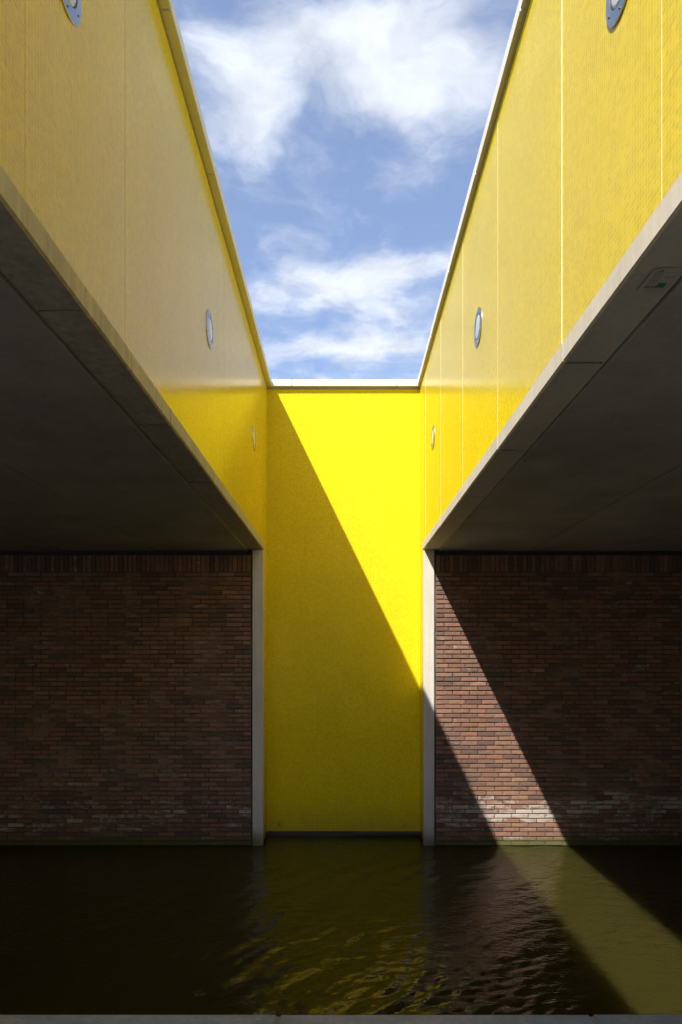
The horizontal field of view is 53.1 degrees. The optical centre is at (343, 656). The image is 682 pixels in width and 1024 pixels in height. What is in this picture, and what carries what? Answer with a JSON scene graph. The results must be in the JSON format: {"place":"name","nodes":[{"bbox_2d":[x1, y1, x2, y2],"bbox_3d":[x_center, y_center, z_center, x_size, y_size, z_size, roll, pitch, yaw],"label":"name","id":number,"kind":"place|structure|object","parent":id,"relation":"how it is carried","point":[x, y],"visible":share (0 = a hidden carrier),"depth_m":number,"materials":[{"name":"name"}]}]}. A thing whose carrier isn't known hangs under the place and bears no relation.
{"place":"outdoors","nodes":[
{"label":"outdoors","id":0,"kind":"place"},
{"bbox_2d":[0,271,247,551],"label":"ceiling","id":1,"kind":"structure","parent":0,"point":[86,465],"depth_m":5.05,"materials":[{"name":"grey concrete"}]},
{"bbox_2d":[0,835,681,1016],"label":"water","id":2,"kind":"structure","parent":0,"point":[278,926],"depth_m":6.18,"materials":[{"name":"black liquid"}]},
{"bbox_2d":[0,550,250,844],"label":"brick wall","id":3,"kind":"structure","parent":2,"relation":"in","point":[125,698],"depth_m":8.91,"materials":[{"name":"brown brick"}]},
{"bbox_2d":[0,165,263,549],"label":"concrete beam","id":4,"kind":"structure","parent":3,"relation":"on","point":[38,271],"depth_m":3.04,"materials":[{"name":"grey concrete"}]},
{"bbox_2d":[0,0,270,838],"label":"tiled wall","id":5,"kind":"structure","parent":2,"relation":"in","point":[107,164],"depth_m":3.64,"materials":[{"name":"yellow tile"}]},
{"bbox_2d":[61,0,81,25],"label":"wall light","id":6,"kind":"object","parent":5,"relation":"attached to","point":[73,9],"visible":1,"depth_m":2.64,"materials":[{"name":"silver metal"}]},
{"bbox_2d":[206,310,213,348],"bbox_3d":[-1.046,-2.565,5.350,0.016,0.282,0.282,0,0,0],"label":"wall light","id":7,"kind":"object","parent":5,"relation":"attached to","point":[209,330],"visible":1,"depth_m":5.31,"materials":[{"name":"silver metal"}]},
{"bbox_2d":[253,426,255,450],"bbox_3d":[-1.046,-2.565,8.030,0.016,0.282,0.282,0,0,0],"label":"wall light","id":8,"kind":"object","parent":5,"relation":"attached to","point":[254,439],"visible":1,"depth_m":7.99,"materials":[{"name":"silver metal"}]},
{"bbox_2d":[251,550,263,845],"bbox_3d":[-1.127,0.737,8.945,0.159,4.267,0.090,0,0,0],"label":"concrete post","id":9,"kind":"object","parent":2,"relation":"in","point":[257,697],"visible":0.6,"depth_m":8.90,"materials":[{"name":"grey concrete"}]},
{"bbox_2d":[266,379,420,835],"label":"tiled wall","id":10,"kind":"structure","parent":2,"relation":"in","point":[343,607],"depth_m":9.40,"materials":[{"name":"yellow tile"}]},
{"bbox_2d":[423,550,435,845],"bbox_3d":[1.127,0.737,8.945,0.159,4.267,0.090,0,0,0],"label":"concrete post","id":11,"kind":"object","parent":2,"relation":"in","point":[428,697],"visible":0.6,"depth_m":8.90,"materials":[{"name":"grey concrete"}]},
{"bbox_2d":[418,0,681,838],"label":"tiled wall","id":12,"kind":"structure","parent":2,"relation":"in","point":[577,170],"depth_m":3.62,"materials":[{"name":"yellow tile"}]},
{"bbox_2d":[431,425,434,449],"bbox_3d":[1.046,-2.565,7.990,0.016,0.282,0.282,0,0,0],"label":"wall light","id":13,"kind":"object","parent":12,"relation":"attached to","point":[432,437],"visible":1,"depth_m":7.96,"materials":[{"name":"silver metal"}]},
{"bbox_2d":[474,307,481,346],"bbox_3d":[1.046,-2.565,5.310,0.016,0.282,0.282,0,0,0],"label":"wall light","id":14,"kind":"object","parent":12,"relation":"attached to","point":[477,327],"visible":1,"depth_m":5.28,"materials":[{"name":"silver metal"}]},
{"bbox_2d":[606,0,626,27],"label":"wall light","id":15,"kind":"object","parent":12,"relation":"attached to","point":[614,10],"visible":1,"depth_m":2.63,"materials":[{"name":"silver metal"}]},
{"bbox_2d":[435,551,681,845],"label":"brick wall","id":16,"kind":"structure","parent":2,"relation":"in","point":[558,698],"depth_m":8.91,"materials":[{"name":"brown brick"}]},
{"bbox_2d":[422,172,681,550],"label":"concrete beam","id":17,"kind":"structure","parent":16,"relation":"on","point":[617,311],"depth_m":3.15,"materials":[{"name":"grey concrete"}]},
{"bbox_2d":[637,268,681,290],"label":"label sticker","id":18,"kind":"object","parent":17,"relation":"attached to","point":[661,279],"visible":1,"depth_m":2.53,"materials":[{"name":"paper"}]},
{"bbox_2d":[0,1015,681,1023],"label":"quay","id":19,"kind":"structure","parent":0,"point":[339,1019],"depth_m":2.92,"materials":[{"name":"grey concrete"}]},
{"bbox_2d":[173,0,518,381],"label":"sky","id":20,"kind":"structure","parent":0,"point":[345,136],"materials":[{"name":"blue"}]},
{"bbox_2d":[438,276,681,551],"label":"ceiling","id":21,"kind":"structure","parent":0,"point":[597,467],"depth_m":5.11,"materials":[{"name":"grey concrete"}]}
]}

